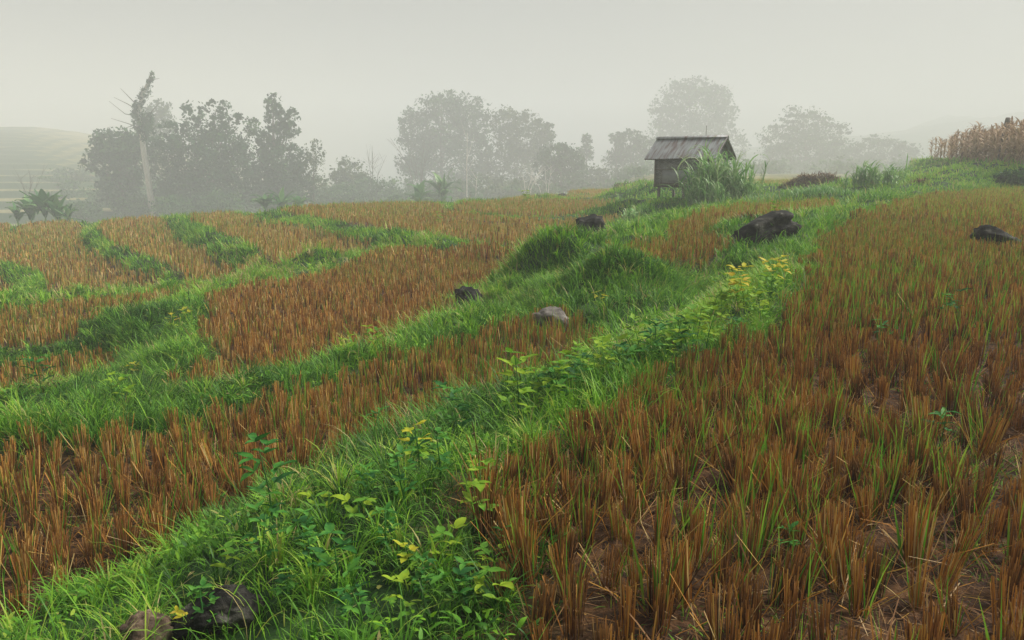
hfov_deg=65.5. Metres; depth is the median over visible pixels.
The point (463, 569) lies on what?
leafy weed
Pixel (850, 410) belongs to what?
rice stubble
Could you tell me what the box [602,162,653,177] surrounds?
shrub
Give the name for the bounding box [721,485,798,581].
rice stubble
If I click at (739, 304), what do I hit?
leafy weed
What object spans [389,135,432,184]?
bare tree
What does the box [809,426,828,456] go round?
rice stubble
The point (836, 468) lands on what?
rice stubble
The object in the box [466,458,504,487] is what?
leafy weed
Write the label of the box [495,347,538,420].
leafy weed
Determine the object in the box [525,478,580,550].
rice stubble
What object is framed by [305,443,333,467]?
rice stubble
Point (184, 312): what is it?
leafy weed
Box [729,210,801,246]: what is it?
rock
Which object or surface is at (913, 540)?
rice stubble
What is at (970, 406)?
rice stubble
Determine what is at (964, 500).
rice stubble
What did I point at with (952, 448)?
rice stubble
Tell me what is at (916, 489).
rice stubble
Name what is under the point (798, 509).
rice stubble
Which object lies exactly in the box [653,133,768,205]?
reed clump
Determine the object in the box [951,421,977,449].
rice stubble
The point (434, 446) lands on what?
leafy weed
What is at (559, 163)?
broadleaf tree
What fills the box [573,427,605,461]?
rice stubble
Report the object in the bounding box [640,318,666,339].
leafy weed
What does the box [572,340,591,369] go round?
leafy weed
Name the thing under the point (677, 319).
leafy weed
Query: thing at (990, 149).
corn plant
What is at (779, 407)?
rice stubble
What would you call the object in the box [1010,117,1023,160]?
corn plant
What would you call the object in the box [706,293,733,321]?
leafy weed
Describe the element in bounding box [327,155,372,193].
shrub
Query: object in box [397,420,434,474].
leafy weed
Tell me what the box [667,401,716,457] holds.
rice stubble
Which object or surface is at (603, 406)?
rice stubble
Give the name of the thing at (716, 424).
rice stubble
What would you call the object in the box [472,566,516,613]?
leafy weed
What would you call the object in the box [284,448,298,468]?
rice stubble
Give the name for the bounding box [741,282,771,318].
leafy weed
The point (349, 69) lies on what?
sky
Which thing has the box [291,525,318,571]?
leafy weed
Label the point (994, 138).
corn plant
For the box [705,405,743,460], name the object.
rice stubble
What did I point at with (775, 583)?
rice stubble
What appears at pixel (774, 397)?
rice stubble
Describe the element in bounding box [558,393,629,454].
rice stubble
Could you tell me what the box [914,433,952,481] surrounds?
rice stubble
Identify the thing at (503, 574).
rice stubble
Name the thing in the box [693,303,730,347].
leafy weed
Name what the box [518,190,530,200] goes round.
leafy weed
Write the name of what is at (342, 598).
leafy weed
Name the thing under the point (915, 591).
rice stubble
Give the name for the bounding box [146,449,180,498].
rice stubble
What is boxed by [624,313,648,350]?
leafy weed
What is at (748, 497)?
rice stubble
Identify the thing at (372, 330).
leafy weed
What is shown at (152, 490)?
rice stubble
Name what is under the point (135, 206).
shrub
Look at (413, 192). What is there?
shrub
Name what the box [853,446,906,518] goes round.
rice stubble
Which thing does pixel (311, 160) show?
slender tree
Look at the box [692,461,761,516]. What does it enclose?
rice stubble
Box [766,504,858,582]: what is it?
rice stubble
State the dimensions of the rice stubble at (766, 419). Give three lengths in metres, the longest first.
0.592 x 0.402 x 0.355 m
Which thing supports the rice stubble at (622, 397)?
on the ground at (32, 150)
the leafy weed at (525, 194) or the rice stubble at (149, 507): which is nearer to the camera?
the rice stubble at (149, 507)
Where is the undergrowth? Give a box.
[38,154,916,214]
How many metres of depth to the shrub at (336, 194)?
165.78 m
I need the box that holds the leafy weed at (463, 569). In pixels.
[426,556,482,615]
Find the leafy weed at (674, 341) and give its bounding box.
[652,337,681,362]
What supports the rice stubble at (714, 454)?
on the ground at (32, 150)
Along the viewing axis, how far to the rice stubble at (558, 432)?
4.17 m
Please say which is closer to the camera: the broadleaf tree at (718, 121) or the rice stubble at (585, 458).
the rice stubble at (585, 458)
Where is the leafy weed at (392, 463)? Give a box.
[385,443,418,512]
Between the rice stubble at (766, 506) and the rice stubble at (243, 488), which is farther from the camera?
the rice stubble at (243, 488)
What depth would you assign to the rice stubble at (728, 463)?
3.92 m
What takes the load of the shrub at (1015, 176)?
on the ground at (32, 150)
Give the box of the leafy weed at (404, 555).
[393,540,420,576]
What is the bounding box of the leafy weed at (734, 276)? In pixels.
[719,271,738,306]
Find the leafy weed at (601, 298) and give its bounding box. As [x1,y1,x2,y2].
[592,290,606,307]
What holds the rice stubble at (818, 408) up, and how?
on the ground at (32, 150)
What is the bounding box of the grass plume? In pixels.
[758,162,767,196]
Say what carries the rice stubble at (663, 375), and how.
on the ground at (32, 150)
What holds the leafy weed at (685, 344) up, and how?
on the ground at (32, 150)
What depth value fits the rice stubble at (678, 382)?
5.20 m
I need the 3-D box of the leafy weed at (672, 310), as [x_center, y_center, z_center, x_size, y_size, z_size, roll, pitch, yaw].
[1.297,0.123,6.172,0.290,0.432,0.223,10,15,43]
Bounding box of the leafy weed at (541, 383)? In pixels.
[529,359,570,413]
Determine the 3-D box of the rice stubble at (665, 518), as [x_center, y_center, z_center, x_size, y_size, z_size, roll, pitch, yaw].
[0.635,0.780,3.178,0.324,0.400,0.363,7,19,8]
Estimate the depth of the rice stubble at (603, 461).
3.80 m
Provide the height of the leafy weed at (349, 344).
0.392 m
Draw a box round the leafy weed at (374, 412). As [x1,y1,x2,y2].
[366,406,389,427]
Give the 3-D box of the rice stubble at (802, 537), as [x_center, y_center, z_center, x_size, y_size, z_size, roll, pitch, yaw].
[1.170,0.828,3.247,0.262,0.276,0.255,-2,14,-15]
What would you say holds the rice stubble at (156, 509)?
on the ground at (32, 150)
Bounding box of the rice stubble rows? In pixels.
[0,179,1023,639]
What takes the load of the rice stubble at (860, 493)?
on the ground at (32, 150)
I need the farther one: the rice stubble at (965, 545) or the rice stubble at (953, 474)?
the rice stubble at (953, 474)
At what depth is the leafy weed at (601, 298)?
10.49 m
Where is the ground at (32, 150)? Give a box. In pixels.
[0,112,1023,639]
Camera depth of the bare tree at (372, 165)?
185.33 m
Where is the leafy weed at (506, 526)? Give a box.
[493,523,515,559]
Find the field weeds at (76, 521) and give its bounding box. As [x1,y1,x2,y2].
[0,237,1023,639]
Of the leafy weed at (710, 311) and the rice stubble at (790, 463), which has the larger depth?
the leafy weed at (710, 311)
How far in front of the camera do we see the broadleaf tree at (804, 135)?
281.66 m
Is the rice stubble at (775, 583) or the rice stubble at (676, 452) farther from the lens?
the rice stubble at (676, 452)
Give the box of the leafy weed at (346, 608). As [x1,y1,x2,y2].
[329,581,377,628]
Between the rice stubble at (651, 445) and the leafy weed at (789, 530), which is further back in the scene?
the rice stubble at (651, 445)
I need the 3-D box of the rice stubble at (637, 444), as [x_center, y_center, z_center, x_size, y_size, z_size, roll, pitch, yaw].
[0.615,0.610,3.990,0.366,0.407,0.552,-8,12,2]
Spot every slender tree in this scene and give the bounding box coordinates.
[300,138,333,205]
[577,133,593,174]
[600,133,629,168]
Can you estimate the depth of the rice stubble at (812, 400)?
4.75 m
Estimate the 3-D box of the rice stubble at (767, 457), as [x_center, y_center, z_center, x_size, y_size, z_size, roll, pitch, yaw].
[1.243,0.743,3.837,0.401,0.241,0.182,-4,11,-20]
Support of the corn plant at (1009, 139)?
on the ground at (32, 150)
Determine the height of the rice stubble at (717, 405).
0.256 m
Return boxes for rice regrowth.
[0,177,1023,639]
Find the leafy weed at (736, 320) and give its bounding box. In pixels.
[721,315,747,333]
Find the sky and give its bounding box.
[0,0,1023,177]
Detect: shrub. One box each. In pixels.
[50,198,73,209]
[66,201,103,220]
[110,194,150,217]
[149,194,197,216]
[192,189,251,213]
[315,184,368,205]
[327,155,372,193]
[342,175,407,202]
[378,189,414,201]
[384,194,403,201]
[406,179,472,201]
[422,190,441,201]
[451,172,522,199]
[500,177,563,197]
[558,163,620,192]
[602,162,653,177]
[740,161,791,173]
[822,165,867,173]
[988,166,1023,187]
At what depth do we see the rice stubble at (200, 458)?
5.20 m
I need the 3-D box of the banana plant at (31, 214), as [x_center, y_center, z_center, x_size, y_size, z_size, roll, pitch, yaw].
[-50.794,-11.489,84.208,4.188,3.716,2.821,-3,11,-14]
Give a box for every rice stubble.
[21,524,71,577]
[23,499,90,549]
[28,517,110,563]
[29,546,95,580]
[30,484,82,542]
[33,494,78,524]
[40,475,79,506]
[42,464,68,519]
[47,478,111,517]
[60,520,114,564]
[62,467,113,505]
[63,515,114,552]
[65,466,125,520]
[69,491,114,532]
[70,502,112,575]
[71,540,108,579]
[78,488,154,561]
[87,507,113,545]
[97,443,142,497]
[99,506,142,545]
[102,498,154,554]
[102,511,165,568]
[105,460,144,512]
[105,488,180,558]
[105,500,136,536]
[109,458,130,500]
[114,460,169,497]
[121,472,194,552]
[123,496,175,558]
[126,484,175,520]
[128,468,168,501]
[136,470,170,509]
[137,496,163,520]
[139,445,196,506]
[140,484,184,541]
[145,469,204,519]
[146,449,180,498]
[160,465,183,489]
[167,470,207,530]
[168,458,246,498]
[168,464,193,527]
[172,445,216,494]
[175,461,226,511]
[179,463,207,509]
[183,447,213,478]
[194,471,231,515]
[202,440,289,477]
[202,468,235,507]
[205,435,236,488]
[206,436,268,502]
[208,437,232,485]
[215,443,255,496]
[220,469,269,507]
[227,446,284,486]
[232,434,266,481]
[234,455,268,484]
[245,416,306,474]
[255,424,274,469]
[260,443,311,473]
[280,419,327,472]
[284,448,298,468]
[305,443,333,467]
[446,425,540,494]
[448,441,518,511]
[449,433,502,493]
[457,487,573,560]
[458,465,519,546]
[464,472,516,529]
[477,440,567,531]
[479,539,542,611]
[480,492,562,592]
[481,466,535,514]
[488,435,558,498]
[489,425,540,500]
[497,414,567,477]
[499,489,554,598]
[508,420,579,485]
[516,505,613,599]
[524,451,558,495]
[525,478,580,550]
[528,426,587,480]
[529,457,557,533]
[530,455,579,513]
[532,447,576,488]
[536,505,596,555]
[537,541,638,628]
[542,421,563,463]
[542,447,591,511]
[545,489,589,574]
[546,475,608,524]
[551,457,615,517]
[556,406,614,441]
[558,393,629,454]
[559,407,590,452]
[560,467,625,552]
[563,411,623,473]
[563,413,604,460]
[569,432,632,493]
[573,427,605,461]
[575,457,614,502]
[577,453,637,516]
[577,543,646,594]
[583,395,659,478]
[586,409,594,434]
[586,414,625,442]
[588,426,651,491]
[589,496,638,540]
[589,505,732,621]
[590,378,627,432]
[590,387,644,454]
[595,547,654,597]
[596,433,682,502]
[597,453,660,524]
[597,459,679,520]
[600,381,647,419]
[601,381,656,434]
[603,514,658,558]
[605,405,665,483]
[614,426,655,469]
[615,375,648,415]
[616,396,652,442]
[617,365,658,406]
[618,402,684,450]
[623,530,737,609]
[628,450,666,497]
[631,408,684,460]
[633,357,673,394]
[633,411,696,477]
[633,482,716,555]
[634,397,681,438]
[636,364,673,413]
[637,349,671,403]
[638,394,678,435]
[640,457,685,502]
[641,397,670,427]
[644,435,694,485]
[644,537,727,606]
[647,426,680,467]
[648,372,685,411]
[648,400,709,448]
[648,427,701,458]
[649,475,681,513]
[650,443,713,500]
[656,387,677,404]
[658,388,683,425]
[662,369,699,400]
[663,373,721,428]
[663,398,699,432]
[663,404,714,449]
[666,482,718,534]
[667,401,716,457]
[670,426,708,478]
[671,497,724,550]
[673,375,709,416]
[673,394,695,441]
[674,368,698,413]
[674,435,704,462]
[675,468,740,568]
[677,368,731,419]
[680,367,716,412]
[682,370,729,409]
[683,381,712,398]
[683,411,736,468]
[690,407,716,441]
[691,397,733,450]
[692,367,722,409]
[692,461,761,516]
[693,362,732,394]
[693,485,771,557]
[694,446,790,509]
[695,460,758,531]
[699,510,755,589]
[704,435,785,511]
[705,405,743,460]
[705,414,782,470]
[705,458,819,567]
[707,381,776,448]
[707,433,751,487]
[709,380,719,412]
[711,368,760,415]
[712,411,735,433]
[713,365,740,401]
[713,410,769,486]
[713,427,743,463]
[713,534,770,604]
[714,406,735,439]
[718,377,755,420]
[721,363,771,409]
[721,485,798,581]
[726,409,768,453]
[729,386,764,426]
[730,351,769,395]
[731,364,777,420]
[731,406,797,462]
[731,434,833,496]
[734,401,788,436]
[736,371,786,401]
[737,381,811,449]
[737,516,824,608]
[738,386,782,424]
[743,442,788,505]
[743,449,815,494]
[747,366,790,411]
[749,382,830,429]
[752,382,809,442]
[752,399,797,447]
[752,490,812,533]
[755,438,861,519]
[756,380,803,409]
[758,418,816,464]
[762,439,825,492]
[763,377,823,418]
[764,501,832,557]
[766,392,780,418]
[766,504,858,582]
[767,432,783,454]
[767,483,823,552]
[768,406,826,470]
[770,390,827,423]
[773,521,836,605]
[774,358,819,399]
[775,466,844,536]
[778,409,821,452]
[780,412,823,467]
[782,374,815,406]
[783,442,860,505]
[785,395,827,445]
[788,491,880,564]
[789,469,866,519]
[790,511,877,599]
[792,379,839,422]
[795,407,863,481]
[798,401,818,433]
[801,372,867,436]
[801,391,835,429]
[801,397,854,469]
[805,489,875,558]
[806,368,858,430]
[808,524,907,580]
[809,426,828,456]
[809,432,894,496]
[811,453,898,530]
[816,365,864,415]
[816,378,851,412]
[816,465,863,504]
[819,417,859,473]
[825,540,927,621]
[836,444,929,488]
[838,388,918,458]
[839,395,878,432]
[840,422,895,486]
[841,431,904,482]
[842,403,885,444]
[842,462,888,516]
[844,393,910,428]
[844,470,892,506]
[847,522,928,602]
[849,407,889,440]
[851,492,993,590]
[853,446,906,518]
[858,445,944,502]
[859,407,929,467]
[860,484,964,549]
[865,421,912,454]
[865,562,951,617]
[872,413,961,481]
[874,437,923,501]
[878,498,944,567]
[882,404,913,438]
[887,477,927,516]
[897,402,945,448]
[898,378,948,434]
[900,422,957,465]
[901,405,954,457]
[901,426,959,490]
[901,482,945,527]
[903,455,993,515]
[906,382,951,430]
[907,432,981,509]
[910,517,1011,569]
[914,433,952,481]
[920,534,989,600]
[926,431,996,477]
[930,411,955,438]
[930,440,991,492]
[934,444,1007,536]
[938,425,1003,493]
[938,500,1006,551]
[949,378,1023,461]
[949,468,1011,522]
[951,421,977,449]
[954,390,1007,436]
[960,393,1001,438]
[961,451,1012,507]
[963,412,1015,446]
[964,386,1023,454]
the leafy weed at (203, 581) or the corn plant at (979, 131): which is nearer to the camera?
the leafy weed at (203, 581)
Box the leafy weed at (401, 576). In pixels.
[381,569,415,626]
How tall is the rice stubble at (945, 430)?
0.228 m
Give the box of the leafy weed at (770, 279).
[758,273,784,300]
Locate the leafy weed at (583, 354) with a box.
[564,352,594,396]
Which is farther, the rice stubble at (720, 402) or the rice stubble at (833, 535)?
the rice stubble at (720, 402)
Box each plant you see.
[5,201,29,225]
[6,195,40,222]
[16,189,62,221]
[43,195,81,223]
[55,204,78,221]
[250,192,274,210]
[264,186,295,206]
[286,190,312,205]
[406,180,433,201]
[425,168,462,201]
[927,139,934,154]
[930,137,937,159]
[934,136,941,161]
[937,139,943,157]
[939,139,946,161]
[945,135,954,159]
[945,137,959,159]
[950,131,959,153]
[952,129,963,158]
[953,133,967,158]
[958,132,971,160]
[958,136,963,160]
[959,128,969,156]
[962,130,970,160]
[964,126,983,158]
[967,131,973,159]
[970,121,986,160]
[971,128,989,158]
[971,132,985,158]
[973,127,990,161]
[981,131,989,159]
[982,124,994,160]
[985,127,1002,157]
[985,135,994,160]
[987,126,1007,159]
[995,121,1013,161]
[997,117,1009,160]
[997,130,1008,159]
[998,116,1017,160]
[1000,128,1007,160]
[1001,127,1021,160]
[1003,118,1013,161]
[1005,121,1023,162]
[1009,128,1023,163]
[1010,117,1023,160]
[1017,125,1023,163]
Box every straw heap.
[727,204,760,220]
[778,169,840,188]
[907,176,930,184]
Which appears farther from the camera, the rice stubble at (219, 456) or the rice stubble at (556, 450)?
the rice stubble at (219, 456)
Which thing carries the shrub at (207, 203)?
on the ground at (32, 150)
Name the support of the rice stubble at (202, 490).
on the ground at (32, 150)
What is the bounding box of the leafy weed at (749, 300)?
[743,288,759,313]
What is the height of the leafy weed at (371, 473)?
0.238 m
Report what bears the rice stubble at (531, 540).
on the ground at (32, 150)
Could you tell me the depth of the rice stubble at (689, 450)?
3.99 m
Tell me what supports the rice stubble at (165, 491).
on the ground at (32, 150)
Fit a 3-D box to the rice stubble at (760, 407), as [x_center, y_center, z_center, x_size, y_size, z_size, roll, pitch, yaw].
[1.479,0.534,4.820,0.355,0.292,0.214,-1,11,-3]
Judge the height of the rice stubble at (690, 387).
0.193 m
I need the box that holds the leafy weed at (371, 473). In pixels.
[352,462,384,502]
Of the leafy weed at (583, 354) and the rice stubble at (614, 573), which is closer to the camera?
the rice stubble at (614, 573)
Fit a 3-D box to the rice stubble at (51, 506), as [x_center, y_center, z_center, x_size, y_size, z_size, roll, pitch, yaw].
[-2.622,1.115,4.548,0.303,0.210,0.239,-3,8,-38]
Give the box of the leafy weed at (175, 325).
[165,312,178,326]
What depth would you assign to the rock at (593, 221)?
19.24 m
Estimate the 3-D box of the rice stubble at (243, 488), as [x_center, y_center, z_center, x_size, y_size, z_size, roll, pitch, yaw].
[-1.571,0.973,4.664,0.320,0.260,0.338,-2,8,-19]
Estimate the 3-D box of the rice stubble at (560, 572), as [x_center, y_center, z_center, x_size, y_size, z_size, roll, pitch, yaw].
[0.212,0.855,2.892,0.319,0.361,0.342,-10,15,-38]
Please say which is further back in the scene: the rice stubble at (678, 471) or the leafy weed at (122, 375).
the leafy weed at (122, 375)
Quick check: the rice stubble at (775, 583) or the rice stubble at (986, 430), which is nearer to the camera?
the rice stubble at (775, 583)
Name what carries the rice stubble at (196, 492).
on the ground at (32, 150)
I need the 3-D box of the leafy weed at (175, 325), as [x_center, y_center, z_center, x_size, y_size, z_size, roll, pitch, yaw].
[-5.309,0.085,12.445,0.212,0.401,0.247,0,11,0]
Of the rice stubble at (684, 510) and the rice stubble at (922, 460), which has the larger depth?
the rice stubble at (922, 460)
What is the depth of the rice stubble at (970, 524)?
3.32 m
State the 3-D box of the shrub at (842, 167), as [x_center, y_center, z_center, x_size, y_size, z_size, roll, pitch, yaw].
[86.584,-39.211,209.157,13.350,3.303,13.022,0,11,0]
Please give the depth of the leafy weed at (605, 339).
5.61 m
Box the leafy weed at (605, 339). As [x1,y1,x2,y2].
[587,334,617,375]
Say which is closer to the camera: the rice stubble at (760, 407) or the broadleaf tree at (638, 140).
the rice stubble at (760, 407)
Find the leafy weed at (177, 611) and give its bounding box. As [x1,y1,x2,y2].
[170,605,187,618]
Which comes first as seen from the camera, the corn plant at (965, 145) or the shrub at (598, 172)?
the corn plant at (965, 145)
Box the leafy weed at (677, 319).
[664,315,696,348]
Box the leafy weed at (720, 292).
[704,291,728,315]
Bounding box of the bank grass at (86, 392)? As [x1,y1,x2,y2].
[0,154,1023,639]
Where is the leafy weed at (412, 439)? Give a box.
[398,429,429,469]
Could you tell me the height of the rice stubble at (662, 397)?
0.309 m
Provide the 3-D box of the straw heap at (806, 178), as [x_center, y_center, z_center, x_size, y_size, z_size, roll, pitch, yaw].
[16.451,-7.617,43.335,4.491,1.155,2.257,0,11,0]
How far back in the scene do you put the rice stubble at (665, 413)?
4.60 m
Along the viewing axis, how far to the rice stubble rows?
8.11 m
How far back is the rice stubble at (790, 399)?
4.82 m
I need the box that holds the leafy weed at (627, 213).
[620,205,639,220]
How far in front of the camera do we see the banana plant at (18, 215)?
82.50 m
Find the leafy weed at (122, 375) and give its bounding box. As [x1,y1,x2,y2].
[102,371,135,396]
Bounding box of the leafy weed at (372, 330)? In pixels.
[361,325,382,345]
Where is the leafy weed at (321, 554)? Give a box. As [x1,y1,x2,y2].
[306,522,363,594]
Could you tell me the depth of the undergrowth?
192.90 m
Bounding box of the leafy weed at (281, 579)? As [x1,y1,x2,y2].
[268,564,300,609]
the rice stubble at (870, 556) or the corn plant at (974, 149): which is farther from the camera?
the corn plant at (974, 149)
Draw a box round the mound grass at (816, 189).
[612,183,874,219]
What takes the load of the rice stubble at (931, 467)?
on the ground at (32, 150)
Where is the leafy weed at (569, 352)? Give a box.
[553,347,589,379]
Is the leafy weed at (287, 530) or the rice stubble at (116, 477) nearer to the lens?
the leafy weed at (287, 530)
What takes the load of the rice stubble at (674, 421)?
on the ground at (32, 150)
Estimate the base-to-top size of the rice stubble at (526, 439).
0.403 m
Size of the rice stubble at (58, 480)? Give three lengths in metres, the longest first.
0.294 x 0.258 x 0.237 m
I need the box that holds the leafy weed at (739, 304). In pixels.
[725,278,749,314]
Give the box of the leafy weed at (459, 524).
[427,517,466,562]
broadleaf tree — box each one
[77,125,161,208]
[133,96,178,181]
[148,98,261,212]
[241,92,317,211]
[393,89,498,186]
[475,104,555,190]
[531,141,588,191]
[607,128,655,167]
[643,75,751,162]
[753,105,858,172]
[841,133,927,166]
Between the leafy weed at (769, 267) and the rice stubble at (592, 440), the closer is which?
the rice stubble at (592, 440)
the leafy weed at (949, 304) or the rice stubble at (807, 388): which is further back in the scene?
the leafy weed at (949, 304)
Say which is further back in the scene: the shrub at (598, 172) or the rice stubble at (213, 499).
the shrub at (598, 172)
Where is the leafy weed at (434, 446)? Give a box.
[419,427,450,479]
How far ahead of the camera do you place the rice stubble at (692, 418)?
4.42 m
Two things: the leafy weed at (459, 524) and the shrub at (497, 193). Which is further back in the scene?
the shrub at (497, 193)
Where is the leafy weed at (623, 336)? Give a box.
[601,333,627,362]
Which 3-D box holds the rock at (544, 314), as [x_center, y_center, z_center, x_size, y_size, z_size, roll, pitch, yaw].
[0.508,0.027,10.376,0.502,0.407,0.502,2,11,9]
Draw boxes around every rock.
[118,609,173,639]
[170,584,266,639]
[454,286,485,306]
[533,306,568,330]
[575,214,606,233]
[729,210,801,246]
[969,225,1020,248]
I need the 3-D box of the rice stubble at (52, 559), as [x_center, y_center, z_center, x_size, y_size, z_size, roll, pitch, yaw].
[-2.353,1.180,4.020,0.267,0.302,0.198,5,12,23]
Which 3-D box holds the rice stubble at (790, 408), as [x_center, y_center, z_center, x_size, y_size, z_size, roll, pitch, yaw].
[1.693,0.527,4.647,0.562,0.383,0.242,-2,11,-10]
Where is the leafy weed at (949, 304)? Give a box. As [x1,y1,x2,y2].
[935,288,971,313]
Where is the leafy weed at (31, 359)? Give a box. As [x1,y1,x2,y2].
[20,354,54,393]
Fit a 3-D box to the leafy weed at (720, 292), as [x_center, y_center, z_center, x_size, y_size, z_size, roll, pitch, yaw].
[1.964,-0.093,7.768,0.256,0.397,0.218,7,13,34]
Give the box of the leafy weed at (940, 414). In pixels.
[923,407,961,447]
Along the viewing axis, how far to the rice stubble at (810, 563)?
2.89 m
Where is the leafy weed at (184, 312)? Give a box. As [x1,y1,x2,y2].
[179,306,190,316]
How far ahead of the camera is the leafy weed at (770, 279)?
7.92 m
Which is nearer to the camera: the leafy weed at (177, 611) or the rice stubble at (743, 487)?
the leafy weed at (177, 611)
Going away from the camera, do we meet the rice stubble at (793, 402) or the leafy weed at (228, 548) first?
the leafy weed at (228, 548)
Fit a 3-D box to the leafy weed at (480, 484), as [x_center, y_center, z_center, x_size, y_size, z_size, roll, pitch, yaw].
[-0.139,0.750,3.291,0.170,0.405,0.146,7,13,34]
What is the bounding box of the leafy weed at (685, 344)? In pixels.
[673,332,703,352]
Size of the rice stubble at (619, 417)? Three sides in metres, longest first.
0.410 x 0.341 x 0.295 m
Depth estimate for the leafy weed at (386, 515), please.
3.12 m
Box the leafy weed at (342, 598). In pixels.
[331,583,370,628]
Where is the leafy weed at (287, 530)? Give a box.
[273,508,317,557]
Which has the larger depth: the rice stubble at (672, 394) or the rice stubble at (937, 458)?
the rice stubble at (672, 394)
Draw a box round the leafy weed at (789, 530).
[774,521,801,551]
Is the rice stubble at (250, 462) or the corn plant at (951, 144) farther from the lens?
the corn plant at (951, 144)
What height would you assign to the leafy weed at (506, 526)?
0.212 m
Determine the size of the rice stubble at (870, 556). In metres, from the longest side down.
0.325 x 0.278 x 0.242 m
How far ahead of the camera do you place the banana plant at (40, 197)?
81.98 m
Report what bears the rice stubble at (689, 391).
on the ground at (32, 150)
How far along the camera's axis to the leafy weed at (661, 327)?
5.87 m
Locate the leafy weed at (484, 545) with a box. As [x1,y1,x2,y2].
[467,540,515,569]
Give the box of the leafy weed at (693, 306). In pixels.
[681,303,716,345]
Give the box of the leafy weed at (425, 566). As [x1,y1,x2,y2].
[409,550,435,609]
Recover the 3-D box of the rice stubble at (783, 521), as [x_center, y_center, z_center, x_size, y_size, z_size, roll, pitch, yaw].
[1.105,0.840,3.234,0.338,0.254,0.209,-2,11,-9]
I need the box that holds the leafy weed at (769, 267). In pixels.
[757,257,785,299]
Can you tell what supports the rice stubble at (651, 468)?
on the ground at (32, 150)
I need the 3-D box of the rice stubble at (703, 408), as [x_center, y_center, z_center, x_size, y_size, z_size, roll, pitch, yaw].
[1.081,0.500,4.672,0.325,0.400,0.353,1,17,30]
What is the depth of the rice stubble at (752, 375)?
5.20 m
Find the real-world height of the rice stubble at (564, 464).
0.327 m
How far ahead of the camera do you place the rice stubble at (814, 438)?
4.15 m
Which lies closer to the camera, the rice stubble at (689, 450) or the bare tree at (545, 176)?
the rice stubble at (689, 450)
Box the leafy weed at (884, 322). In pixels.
[872,319,893,334]
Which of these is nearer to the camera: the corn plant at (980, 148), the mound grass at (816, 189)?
the mound grass at (816, 189)
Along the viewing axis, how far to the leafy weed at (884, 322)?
6.69 m
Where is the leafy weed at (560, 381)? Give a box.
[536,366,579,407]
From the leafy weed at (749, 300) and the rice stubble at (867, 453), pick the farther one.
the leafy weed at (749, 300)
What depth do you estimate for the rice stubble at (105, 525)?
4.38 m
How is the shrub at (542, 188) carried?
on the ground at (32, 150)
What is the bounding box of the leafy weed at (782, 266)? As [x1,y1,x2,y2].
[771,255,796,287]
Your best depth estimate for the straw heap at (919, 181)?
37.28 m
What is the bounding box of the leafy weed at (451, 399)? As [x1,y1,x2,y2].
[431,380,473,435]
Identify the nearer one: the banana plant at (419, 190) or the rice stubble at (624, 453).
the rice stubble at (624, 453)
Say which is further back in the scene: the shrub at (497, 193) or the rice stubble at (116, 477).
the shrub at (497, 193)
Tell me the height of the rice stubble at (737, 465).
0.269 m
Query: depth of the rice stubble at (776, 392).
5.04 m
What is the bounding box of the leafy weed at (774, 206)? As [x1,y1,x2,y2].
[770,201,781,210]
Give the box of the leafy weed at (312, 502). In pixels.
[297,491,337,518]
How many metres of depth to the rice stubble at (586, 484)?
3.51 m
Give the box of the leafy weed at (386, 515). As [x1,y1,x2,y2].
[371,501,401,562]
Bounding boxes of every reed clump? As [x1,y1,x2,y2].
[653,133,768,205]
[842,154,910,187]
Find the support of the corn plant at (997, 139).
on the ground at (32, 150)
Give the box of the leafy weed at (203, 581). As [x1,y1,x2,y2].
[187,576,220,639]
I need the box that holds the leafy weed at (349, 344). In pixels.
[333,332,356,355]
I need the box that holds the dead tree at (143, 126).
[109,70,159,216]
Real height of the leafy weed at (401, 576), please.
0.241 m
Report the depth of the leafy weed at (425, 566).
2.80 m
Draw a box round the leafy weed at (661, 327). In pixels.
[636,323,668,361]
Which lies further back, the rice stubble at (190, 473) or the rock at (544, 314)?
the rock at (544, 314)
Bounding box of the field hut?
[644,126,736,202]
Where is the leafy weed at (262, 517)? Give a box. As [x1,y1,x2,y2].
[239,500,288,574]
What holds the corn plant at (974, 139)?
on the ground at (32, 150)
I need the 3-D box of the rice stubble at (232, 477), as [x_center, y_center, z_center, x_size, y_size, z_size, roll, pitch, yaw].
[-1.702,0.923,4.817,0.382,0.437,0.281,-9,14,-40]
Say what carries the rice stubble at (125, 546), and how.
on the ground at (32, 150)
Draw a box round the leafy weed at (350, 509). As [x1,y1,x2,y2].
[330,493,383,535]
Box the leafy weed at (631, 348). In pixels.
[606,341,644,376]
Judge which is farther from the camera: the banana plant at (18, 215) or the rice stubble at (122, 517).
the banana plant at (18, 215)
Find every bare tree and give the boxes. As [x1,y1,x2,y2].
[14,163,48,221]
[359,145,386,194]
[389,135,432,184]
[460,122,473,196]
[520,166,544,194]
[524,162,552,192]
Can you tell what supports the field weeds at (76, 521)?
on the ground at (32, 150)
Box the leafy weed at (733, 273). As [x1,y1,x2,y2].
[726,262,755,316]
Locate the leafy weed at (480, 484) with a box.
[459,451,500,538]
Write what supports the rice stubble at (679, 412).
on the ground at (32, 150)
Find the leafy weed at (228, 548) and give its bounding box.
[210,536,262,578]
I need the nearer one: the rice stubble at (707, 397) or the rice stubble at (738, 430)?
the rice stubble at (738, 430)
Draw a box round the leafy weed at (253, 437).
[234,432,297,530]
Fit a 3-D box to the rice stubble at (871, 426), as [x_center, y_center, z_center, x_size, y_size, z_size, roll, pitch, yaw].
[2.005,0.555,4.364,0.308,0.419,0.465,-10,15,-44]
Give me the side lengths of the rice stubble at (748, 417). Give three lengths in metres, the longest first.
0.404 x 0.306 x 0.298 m
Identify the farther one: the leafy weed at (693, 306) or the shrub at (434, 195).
the shrub at (434, 195)
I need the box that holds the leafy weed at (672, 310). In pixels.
[659,306,697,344]
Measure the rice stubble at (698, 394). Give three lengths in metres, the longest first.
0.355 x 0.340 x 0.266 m

